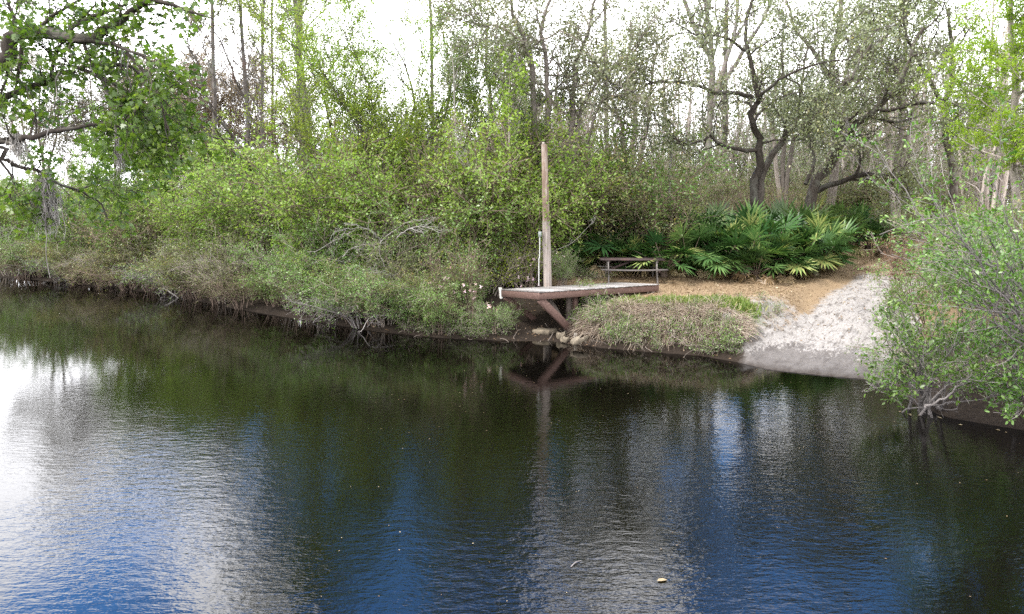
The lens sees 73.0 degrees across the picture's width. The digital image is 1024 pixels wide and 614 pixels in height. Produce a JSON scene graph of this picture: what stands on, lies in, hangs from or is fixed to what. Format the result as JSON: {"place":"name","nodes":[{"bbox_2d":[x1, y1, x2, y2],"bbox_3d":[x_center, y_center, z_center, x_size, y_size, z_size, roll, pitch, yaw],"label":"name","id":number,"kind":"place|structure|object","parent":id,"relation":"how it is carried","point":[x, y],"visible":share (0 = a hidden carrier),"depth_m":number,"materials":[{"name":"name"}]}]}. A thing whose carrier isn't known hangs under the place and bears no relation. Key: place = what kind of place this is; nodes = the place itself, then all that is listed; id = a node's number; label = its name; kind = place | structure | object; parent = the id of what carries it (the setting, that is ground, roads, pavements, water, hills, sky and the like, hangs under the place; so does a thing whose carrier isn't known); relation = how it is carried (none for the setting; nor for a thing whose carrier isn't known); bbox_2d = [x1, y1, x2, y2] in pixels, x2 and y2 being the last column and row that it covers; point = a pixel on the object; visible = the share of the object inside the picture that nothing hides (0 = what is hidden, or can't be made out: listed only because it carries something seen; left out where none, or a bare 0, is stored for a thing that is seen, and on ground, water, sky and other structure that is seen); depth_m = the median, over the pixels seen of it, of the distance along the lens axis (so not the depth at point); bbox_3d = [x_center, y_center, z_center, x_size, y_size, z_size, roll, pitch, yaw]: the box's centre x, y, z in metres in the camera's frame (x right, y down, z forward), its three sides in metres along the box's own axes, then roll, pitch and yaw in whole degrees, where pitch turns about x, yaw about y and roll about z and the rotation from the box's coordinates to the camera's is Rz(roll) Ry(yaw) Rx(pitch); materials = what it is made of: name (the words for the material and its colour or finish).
{"place":"outdoors","nodes":[
{"label":"outdoors","id":0,"kind":"place"},
{"bbox_2d":[0,277,1023,613],"bbox_3d":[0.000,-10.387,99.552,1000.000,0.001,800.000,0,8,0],"label":"water","id":1,"kind":"structure","parent":0,"point":[170,455],"depth_m":10.98,"materials":[{"name":"blue liquid"}]},
{"bbox_2d":[0,210,1023,429],"bbox_3d":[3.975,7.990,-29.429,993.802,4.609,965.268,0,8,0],"label":"ground","id":2,"kind":"structure","parent":0,"point":[784,348],"depth_m":22.16,"materials":[{"name":"sand"}]},
{"bbox_2d":[0,219,77,273],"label":"shrub","id":3,"kind":"object","parent":2,"relation":"on","point":[12,250],"visible":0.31,"depth_m":40.08,"materials":[{"name":"green plant"}]},
{"bbox_2d":[0,0,107,187],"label":"budding tree","id":4,"kind":"object","parent":2,"relation":"on","point":[66,139],"visible":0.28,"depth_m":44.29,"materials":[{"name":"green plant"}]},
{"bbox_2d":[29,219,112,277],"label":"shrub","id":5,"kind":"object","parent":2,"relation":"on","point":[70,231],"visible":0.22,"depth_m":38.06,"materials":[{"name":"green plant"}]},
{"bbox_2d":[47,241,162,285],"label":"shrub","id":6,"kind":"object","parent":2,"relation":"on","point":[89,255],"visible":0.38,"depth_m":35.20,"materials":[{"name":"green plant"}]},
{"bbox_2d":[30,21,182,189],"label":"budding tree","id":7,"kind":"object","parent":2,"relation":"on","point":[91,94],"visible":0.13,"depth_m":45.53,"materials":[{"name":"green plant"}]},
{"bbox_2d":[0,0,238,247],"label":"maple","id":8,"kind":"object","parent":2,"relation":"on","point":[19,32],"visible":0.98,"depth_m":9.47,"materials":[{"name":"plant"}]},
{"bbox_2d":[5,129,34,165],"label":"spanish moss","id":9,"kind":"object","parent":8,"relation":"hanging from","point":[19,146],"visible":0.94,"depth_m":9.54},
{"bbox_2d":[29,169,72,239],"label":"spanish moss","id":10,"kind":"object","parent":8,"relation":"hanging from","point":[53,201],"visible":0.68,"depth_m":10.63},
{"bbox_2d":[100,220,180,266],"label":"shrub","id":11,"kind":"object","parent":2,"relation":"on","point":[144,246],"visible":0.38,"depth_m":35.55,"materials":[{"name":"green plant"}]},
{"bbox_2d":[69,87,229,239],"bbox_3d":[-19.618,-7.028,38.117,8.390,10.419,5.424,0,8,0],"label":"willow","id":12,"kind":"object","parent":2,"relation":"on","point":[105,163],"visible":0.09,"depth_m":37.14,"materials":[{"name":"plant"}]},
{"bbox_2d":[100,253,200,297],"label":"shrub","id":13,"kind":"object","parent":2,"relation":"on","point":[136,275],"visible":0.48,"depth_m":32.62,"materials":[{"name":"green plant"}]},
{"bbox_2d":[109,1,244,188],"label":"budding tree","id":14,"kind":"object","parent":2,"relation":"on","point":[185,64],"visible":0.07,"depth_m":43.94,"materials":[{"name":"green plant"}]},
{"bbox_2d":[149,223,237,283],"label":"shrub","id":15,"kind":"object","parent":2,"relation":"on","point":[174,245],"visible":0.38,"depth_m":31.91,"materials":[{"name":"green plant"}]},
{"bbox_2d":[134,126,277,259],"bbox_3d":[-16.375,-5.678,36.559,8.016,7.968,3.993,0,8,0],"label":"willow","id":16,"kind":"object","parent":2,"relation":"on","point":[209,152],"visible":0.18,"depth_m":35.85,"materials":[{"name":"plant"}]},
{"bbox_2d":[153,26,259,169],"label":"budding tree","id":17,"kind":"object","parent":2,"relation":"on","point":[221,102],"visible":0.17,"depth_m":47.94,"materials":[{"name":"brown plant"}]},
{"bbox_2d":[155,0,266,141],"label":"bare tree","id":18,"kind":"object","parent":2,"relation":"on","point":[213,84],"visible":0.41,"depth_m":42.17,"materials":[{"name":"grey plant"}]},
{"bbox_2d":[149,245,273,303],"bbox_3d":[-12.193,-1.446,29.726,5.132,2.660,5.327,-7,11,-40],"label":"shrub","id":19,"kind":"object","parent":2,"relation":"on","point":[205,266],"visible":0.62,"depth_m":29.22,"materials":[{"name":"green plant"}]},
{"bbox_2d":[144,0,309,179],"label":"catalpa","id":20,"kind":"object","parent":2,"relation":"on","point":[221,41],"visible":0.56,"depth_m":35.09,"materials":[{"name":"plant"}]},
{"bbox_2d":[184,25,282,152],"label":"budding tree","id":21,"kind":"object","parent":2,"relation":"on","point":[230,89],"visible":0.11,"depth_m":49.85,"materials":[{"name":"brown plant"}]},
{"bbox_2d":[189,208,286,299],"bbox_3d":[-11.118,-2.310,29.988,4.375,4.036,3.530,3,9,18],"label":"shrub","id":22,"kind":"object","parent":2,"relation":"on","point":[238,256],"visible":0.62,"depth_m":29.47,"materials":[{"name":"green plant"}]},
{"bbox_2d":[206,0,274,183],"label":"bare tree","id":23,"kind":"object","parent":2,"relation":"on","point":[242,52],"visible":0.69,"depth_m":42.83,"materials":[{"name":"green plant"}]},
{"bbox_2d":[223,0,304,170],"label":"bare tree","id":24,"kind":"object","parent":2,"relation":"on","point":[261,89],"visible":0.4,"depth_m":45.12,"materials":[{"name":"grey plant"}]},
{"bbox_2d":[218,31,320,173],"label":"budding tree","id":25,"kind":"object","parent":2,"relation":"on","point":[265,123],"visible":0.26,"depth_m":47.91,"materials":[{"name":"brown plant"}]},
{"bbox_2d":[224,238,352,309],"bbox_3d":[-8.901,-1.509,27.578,4.630,3.196,4.927,-8,12,-44],"label":"shrub","id":26,"kind":"object","parent":2,"relation":"on","point":[268,261],"visible":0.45,"depth_m":26.84,"materials":[{"name":"green plant"}]},
{"bbox_2d":[229,0,349,182],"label":"bare tree","id":27,"kind":"object","parent":2,"relation":"on","point":[239,4],"visible":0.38,"depth_m":38.31,"materials":[{"name":"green plant"}]},
{"bbox_2d":[244,0,354,167],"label":"bare tree","id":28,"kind":"object","parent":2,"relation":"on","point":[267,12],"visible":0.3,"depth_m":39.13,"materials":[{"name":"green plant"}]},
{"bbox_2d":[204,0,433,181],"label":"willow","id":29,"kind":"object","parent":2,"relation":"on","point":[300,125],"visible":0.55,"depth_m":29.80,"materials":[{"name":"plant"}]},
{"bbox_2d":[250,0,397,183],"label":"willow","id":30,"kind":"object","parent":2,"relation":"on","point":[285,73],"visible":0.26,"depth_m":31.64,"materials":[{"name":"plant"}]},
{"bbox_2d":[256,250,397,317],"bbox_3d":[-6.735,-0.830,25.809,5.969,2.513,5.579,-2,9,-13],"label":"shrub","id":31,"kind":"object","parent":2,"relation":"on","point":[313,292],"visible":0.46,"depth_m":24.76,"materials":[{"name":"green plant"}]},
{"bbox_2d":[251,202,430,286],"bbox_3d":[-6.278,-1.961,26.678,5.456,4.109,5.807,-8,11,-42],"label":"shrub","id":32,"kind":"object","parent":2,"relation":"on","point":[315,238],"visible":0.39,"depth_m":26.41,"materials":[{"name":"green plant"}]},
{"bbox_2d":[281,291,412,328],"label":"shrub","id":33,"kind":"object","parent":2,"relation":"on","point":[350,318],"visible":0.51,"depth_m":23.70,"materials":[{"name":"green plant"}]},
{"bbox_2d":[298,261,454,326],"bbox_3d":[-4.263,-0.462,24.065,4.659,2.273,4.985,8,11,42],"label":"shrub","id":34,"kind":"object","parent":2,"relation":"on","point":[377,302],"visible":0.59,"depth_m":23.41,"materials":[{"name":"green plant"}]},
{"bbox_2d":[282,22,493,270],"bbox_3d":[-4.764,-5.942,28.110,8.374,10.747,5.028,0,8,0],"label":"willow","id":35,"kind":"object","parent":2,"relation":"on","point":[372,108],"visible":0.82,"depth_m":27.56,"materials":[{"name":"plant"}]},
{"bbox_2d":[246,0,534,256],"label":"willow","id":36,"kind":"object","parent":2,"relation":"on","point":[363,35],"visible":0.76,"depth_m":28.06,"materials":[{"name":"plant"}]},
{"bbox_2d":[350,205,468,294],"bbox_3d":[-4.342,-1.742,25.242,4.813,4.036,3.883,8,12,44],"label":"shrub","id":37,"kind":"object","parent":2,"relation":"on","point":[398,257],"visible":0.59,"depth_m":24.80,"materials":[{"name":"green plant"}]},
{"bbox_2d":[347,269,479,321],"bbox_3d":[-3.214,-0.361,23.817,4.460,2.034,4.169,6,10,35],"label":"shrub","id":38,"kind":"object","parent":2,"relation":"on","point":[393,283],"visible":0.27,"depth_m":22.74,"materials":[{"name":"green plant"}]},
{"bbox_2d":[385,0,458,165],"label":"bare tree","id":39,"kind":"object","parent":2,"relation":"on","point":[417,24],"visible":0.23,"depth_m":41.86,"materials":[{"name":"grey plant"}]},
{"bbox_2d":[418,235,475,317],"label":"shrub","id":40,"kind":"object","parent":2,"relation":"on","point":[439,269],"visible":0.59,"depth_m":22.96,"materials":[{"name":"green plant"}]},
{"bbox_2d":[436,27,496,260],"bbox_3d":[-1.804,-5.059,24.858,2.065,9.824,1.748,4,10,28],"label":"slim tree","id":41,"kind":"object","parent":2,"relation":"on","point":[457,152],"visible":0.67,"depth_m":24.70,"materials":[{"name":"green plant"}]},
{"bbox_2d":[443,224,494,320],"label":"shrub","id":42,"kind":"object","parent":2,"relation":"on","point":[469,270],"visible":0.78,"depth_m":23.11,"materials":[{"name":"green plant"}]},
{"bbox_2d":[399,0,557,169],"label":"willow","id":43,"kind":"object","parent":2,"relation":"on","point":[460,54],"visible":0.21,"depth_m":31.80,"materials":[{"name":"plant"}]},
{"bbox_2d":[409,17,568,179],"bbox_3d":[-0.818,-6.368,28.344,4.948,10.171,5.232,7,11,38],"label":"willow","id":44,"kind":"object","parent":2,"relation":"on","point":[491,110],"visible":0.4,"depth_m":27.92,"materials":[{"name":"plant"}]},
{"bbox_2d":[439,235,541,300],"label":"shrub","id":45,"kind":"object","parent":2,"relation":"on","point":[503,279],"visible":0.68,"depth_m":25.12,"materials":[{"name":"green plant"}]},
{"bbox_2d":[460,298,526,331],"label":"shrub","id":46,"kind":"object","parent":2,"relation":"on","point":[484,317],"visible":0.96,"depth_m":22.35,"materials":[{"name":"green plant"}]},
{"bbox_2d":[431,1,559,157],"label":"oak tree","id":47,"kind":"object","parent":2,"relation":"on","point":[536,69],"visible":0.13,"depth_m":34.25,"materials":[{"name":"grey plant"}]},
{"bbox_2d":[404,0,600,257],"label":"oak tree","id":48,"kind":"object","parent":2,"relation":"on","point":[524,43],"visible":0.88,"depth_m":27.04,"materials":[{"name":"green plant"}]},
{"bbox_2d":[471,46,537,284],"bbox_3d":[-0.320,-5.112,25.892,2.506,8.636,2.464,0,8,0],"label":"sweetgum sapling","id":49,"kind":"object","parent":2,"relation":"on","point":[505,110],"visible":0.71,"depth_m":25.53,"materials":[{"name":"green plant"}]},
{"bbox_2d":[0,96,1023,334],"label":"undergrowth","id":50,"kind":"object","parent":2,"relation":"on","point":[355,192],"visible":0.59,"depth_m":27.30,"materials":[{"name":"green plant"}]},
{"bbox_2d":[0,0,1023,235],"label":"woods","id":51,"kind":"object","parent":2,"relation":"on","point":[745,163],"visible":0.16,"depth_m":44.40,"materials":[{"name":"green plant"}]},
{"bbox_2d":[484,224,562,287],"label":"shrub","id":52,"kind":"object","parent":2,"relation":"on","point":[535,263],"visible":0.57,"depth_m":25.58,"materials":[{"name":"green plant"}]},
{"bbox_2d":[541,142,551,286],"bbox_3d":[1.225,-2.690,24.125,0.432,5.987,0.354,0,8,0],"label":"wooden pole","id":53,"kind":"object","parent":2,"relation":"on","point":[547,278],"visible":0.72,"depth_m":24.03,"materials":[{"name":"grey wood"}]},
{"bbox_2d":[538,244,586,285],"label":"shrub","id":54,"kind":"object","parent":2,"relation":"on","point":[567,268],"visible":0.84,"depth_m":25.12,"materials":[{"name":"green plant"}]},
{"bbox_2d":[498,282,658,332],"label":"deck","id":55,"kind":"structure","parent":2,"relation":"on","point":[546,296],"depth_m":22.86,"materials":[{"name":"brown wood"}]},
{"bbox_2d":[567,232,633,276],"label":"saw palmetto","id":56,"kind":"object","parent":2,"relation":"on","point":[597,239],"visible":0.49,"depth_m":27.83,"materials":[{"name":"green plant"}]},
{"bbox_2d":[551,215,655,265],"bbox_3d":[3.930,-2.998,29.116,5.231,3.052,5.351,-5,10,-30],"label":"saw palmetto","id":57,"kind":"object","parent":2,"relation":"on","point":[604,250],"visible":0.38,"depth_m":27.94,"materials":[{"name":"green plant"}]},
{"bbox_2d":[511,0,703,261],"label":"oak tree","id":58,"kind":"object","parent":2,"relation":"on","point":[634,100],"visible":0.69,"depth_m":27.56,"materials":[{"name":"green plant"}]},
{"bbox_2d":[583,235,650,272],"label":"saw palmetto","id":59,"kind":"object","parent":2,"relation":"on","point":[633,246],"visible":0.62,"depth_m":27.58,"materials":[{"name":"green plant"}]},
{"bbox_2d":[576,0,669,154],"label":"bare tree","id":60,"kind":"object","parent":2,"relation":"on","point":[605,21],"visible":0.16,"depth_m":43.64,"materials":[{"name":"grey plant"}]},
{"bbox_2d":[598,257,667,283],"bbox_3d":[4.636,-1.412,26.781,2.507,0.949,1.620,0,8,2],"label":"picnic table","id":61,"kind":"object","parent":2,"relation":"on","point":[628,260],"visible":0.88,"depth_m":26.36,"materials":[{"name":"brown wood"}]},
{"bbox_2d":[564,0,703,173],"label":"oak tree","id":62,"kind":"object","parent":2,"relation":"on","point":[630,25],"visible":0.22,"depth_m":34.18,"materials":[{"name":"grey plant"}]},
{"bbox_2d":[615,227,708,276],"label":"saw palmetto","id":63,"kind":"object","parent":2,"relation":"on","point":[675,251],"visible":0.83,"depth_m":26.53,"materials":[{"name":"green plant"}]},
{"bbox_2d":[565,289,768,356],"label":"dry grass","id":64,"kind":"structure","parent":2,"relation":"on","point":[682,313],"depth_m":21.00,"materials":[{"name":"plant"}]},
{"bbox_2d":[351,239,1005,358],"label":"leaf litter","id":65,"kind":"object","parent":2,"relation":"on","point":[673,284],"visible":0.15,"depth_m":25.57,"materials":[{"name":"plant"}]},
{"bbox_2d":[599,292,767,319],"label":"green grass","id":66,"kind":"structure","parent":2,"relation":"on","point":[737,304],"depth_m":21.75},
{"bbox_2d":[636,217,733,274],"bbox_3d":[7.010,-2.429,28.032,4.430,2.584,4.531,-1,8,-6],"label":"saw palmetto","id":67,"kind":"object","parent":2,"relation":"on","point":[703,229],"visible":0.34,"depth_m":26.89,"materials":[{"name":"green plant"}]},
{"bbox_2d":[640,208,738,267],"bbox_3d":[6.965,-2.734,28.656,4.595,2.811,4.768,-2,9,-14],"label":"saw palmetto","id":68,"kind":"object","parent":2,"relation":"on","point":[696,240],"visible":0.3,"depth_m":27.47,"materials":[{"name":"green plant"}]},
{"bbox_2d":[388,257,1023,401],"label":"bank weeds","id":69,"kind":"object","parent":2,"relation":"on","point":[479,326],"visible":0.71,"depth_m":21.05,"materials":[{"name":"green plant"}]},
{"bbox_2d":[686,218,772,275],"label":"saw palmetto","id":70,"kind":"object","parent":2,"relation":"on","point":[744,239],"visible":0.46,"depth_m":26.64,"materials":[{"name":"green plant"}]},
{"bbox_2d":[682,0,777,192],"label":"bare tree","id":71,"kind":"object","parent":2,"relation":"on","point":[723,68],"visible":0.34,"depth_m":41.98,"materials":[{"name":"grey plant"}]},
{"bbox_2d":[694,0,766,183],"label":"bare tree","id":72,"kind":"object","parent":2,"relation":"on","point":[726,31],"visible":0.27,"depth_m":44.85,"materials":[{"name":"grey plant"}]},
{"bbox_2d":[695,209,768,270],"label":"saw palmetto","id":73,"kind":"object","parent":2,"relation":"on","point":[750,220],"visible":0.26,"depth_m":27.61,"materials":[{"name":"green plant"}]},
{"bbox_2d":[695,231,773,281],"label":"saw palmetto","id":74,"kind":"object","parent":2,"relation":"on","point":[738,261],"visible":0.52,"depth_m":26.44,"materials":[{"name":"green plant"}]},
{"bbox_2d":[561,0,920,221],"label":"live oak","id":75,"kind":"object","parent":2,"relation":"on","point":[757,179],"visible":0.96,"depth_m":28.37,"materials":[{"name":"green plant"}]},
{"bbox_2d":[694,211,807,277],"bbox_3d":[9.355,-2.422,27.174,4.456,2.869,3.903,3,9,21],"label":"saw palmetto","id":76,"kind":"object","parent":2,"relation":"on","point":[754,233],"visible":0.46,"depth_m":26.34,"materials":[{"name":"green plant"}]},
{"bbox_2d":[708,197,807,268],"bbox_3d":[10.052,-2.908,28.447,4.482,3.295,5.117,7,11,39],"label":"saw palmetto","id":77,"kind":"object","parent":2,"relation":"on","point":[755,208],"visible":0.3,"depth_m":27.89,"materials":[{"name":"green plant"}]},
{"bbox_2d":[724,239,793,285],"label":"saw palmetto","id":78,"kind":"object","parent":2,"relation":"on","point":[769,280],"visible":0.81,"depth_m":26.25,"materials":[{"name":"green plant"}]},
{"bbox_2d":[705,0,839,203],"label":"oak tree","id":79,"kind":"object","parent":2,"relation":"on","point":[782,181],"visible":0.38,"depth_m":35.99,"materials":[{"name":"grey plant"}]},
{"bbox_2d":[750,229,821,282],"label":"saw palmetto","id":80,"kind":"object","parent":2,"relation":"on","point":[777,245],"visible":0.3,"depth_m":26.77,"materials":[{"name":"green plant"}]},
{"bbox_2d":[744,222,843,276],"bbox_3d":[11.029,-2.306,27.720,4.370,2.492,4.272,5,10,28],"label":"saw palmetto","id":81,"kind":"object","parent":2,"relation":"on","point":[796,267],"visible":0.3,"depth_m":26.59,"materials":[{"name":"green plant"}]},
{"bbox_2d":[768,214,849,270],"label":"saw palmetto","id":82,"kind":"object","parent":2,"relation":"on","point":[822,261],"visible":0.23,"depth_m":27.18,"materials":[{"name":"green plant"}]},
{"bbox_2d":[762,191,862,256],"bbox_3d":[12.372,-3.465,30.190,5.763,3.404,5.056,3,9,20],"label":"saw palmetto","id":83,"kind":"object","parent":2,"relation":"on","point":[782,206],"visible":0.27,"depth_m":29.31,"materials":[{"name":"green plant"}]},
{"bbox_2d":[789,227,858,275],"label":"saw palmetto","id":84,"kind":"object","parent":2,"relation":"on","point":[827,236],"visible":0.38,"depth_m":27.26,"materials":[{"name":"green plant"}]},
{"bbox_2d":[783,210,866,270],"bbox_3d":[12.764,-2.675,28.535,4.608,2.722,4.043,-5,10,-33],"label":"saw palmetto","id":85,"kind":"object","parent":2,"relation":"on","point":[849,232],"visible":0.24,"depth_m":27.87,"materials":[{"name":"green plant"}]},
{"bbox_2d":[822,200,886,257],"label":"saw palmetto","id":86,"kind":"object","parent":2,"relation":"on","point":[848,218],"visible":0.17,"depth_m":32.98,"materials":[{"name":"green plant"}]},
{"bbox_2d":[752,0,972,211],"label":"oak tree","id":87,"kind":"object","parent":2,"relation":"on","point":[834,175],"visible":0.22,"depth_m":36.32,"materials":[{"name":"green plant"}]},
{"bbox_2d":[849,213,906,258],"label":"saw palmetto","id":88,"kind":"object","parent":2,"relation":"on","point":[874,226],"visible":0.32,"depth_m":32.81,"materials":[{"name":"green plant"}]},
{"bbox_2d":[844,293,915,374],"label":"bush","id":89,"kind":"object","parent":2,"relation":"on","point":[878,340],"visible":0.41,"depth_m":17.12,"materials":[{"name":"green plant"}]},
{"bbox_2d":[763,0,1022,222],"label":"live oak","id":90,"kind":"object","parent":2,"relation":"on","point":[891,92],"visible":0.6,"depth_m":29.79,"materials":[{"name":"green plant"}]},
{"bbox_2d":[867,260,949,342],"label":"bush","id":91,"kind":"object","parent":2,"relation":"on","point":[893,291],"visible":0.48,"depth_m":18.95,"materials":[{"name":"green plant"}]},
{"bbox_2d":[879,231,954,301],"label":"shrub","id":92,"kind":"object","parent":2,"relation":"on","point":[893,261],"visible":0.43,"depth_m":22.51,"materials":[{"name":"green plant"}]},
{"bbox_2d":[834,0,1002,236],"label":"oak tree","id":93,"kind":"object","parent":2,"relation":"on","point":[900,140],"visible":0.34,"depth_m":33.07,"materials":[{"name":"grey plant"}]},
{"bbox_2d":[835,0,1010,217],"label":"oak tree","id":94,"kind":"object","parent":2,"relation":"on","point":[953,190],"visible":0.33,"depth_m":33.17,"materials":[{"name":"green plant"}]},
{"bbox_2d":[832,90,1023,381],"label":"bay bush","id":95,"kind":"object","parent":2,"relation":"on","point":[1003,259],"visible":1,"depth_m":11.92,"materials":[{"name":"green plant"}]},
{"bbox_2d":[853,201,1023,306],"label":"shrub","id":96,"kind":"object","parent":2,"relation":"on","point":[920,226],"visible":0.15,"depth_m":20.40,"materials":[{"name":"green plant"}]},
{"bbox_2d":[855,268,1023,417],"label":"bay bush","id":97,"kind":"object","parent":2,"relation":"on","point":[921,384],"visible":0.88,"depth_m":13.66,"materials":[{"name":"green plant"}]},
{"bbox_2d":[873,219,1023,334],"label":"shrub","id":98,"kind":"object","parent":2,"relation":"on","point":[958,285],"visible":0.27,"depth_m":17.44,"materials":[{"name":"green plant"}]},
{"bbox_2d":[900,186,1023,243],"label":"shrub","id":99,"kind":"object","parent":2,"relation":"on","point":[967,204],"visible":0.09,"depth_m":26.57,"materials":[{"name":"green plant"}]},
{"bbox_2d":[911,0,1023,238],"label":"cypress","id":100,"kind":"object","parent":2,"relation":"on","point":[1014,46],"visible":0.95,"depth_m":20.62,"materials":[{"name":"green plant"}]},
{"bbox_2d":[930,299,1023,424],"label":"bay bush","id":101,"kind":"object","parent":2,"relation":"on","point":[1016,391],"visible":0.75,"depth_m":12.64,"materials":[{"name":"green plant"}]},
{"bbox_2d":[933,205,1023,334],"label":"shrub","id":102,"kind":"object","parent":2,"relation":"on","point":[1005,269],"visible":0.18,"depth_m":16.65,"materials":[{"name":"green plant"}]},
{"bbox_2d":[0,0,1023,199],"label":"sky","id":103,"kind":"structure","parent":0,"point":[178,2],"materials":[{"name":"white"}]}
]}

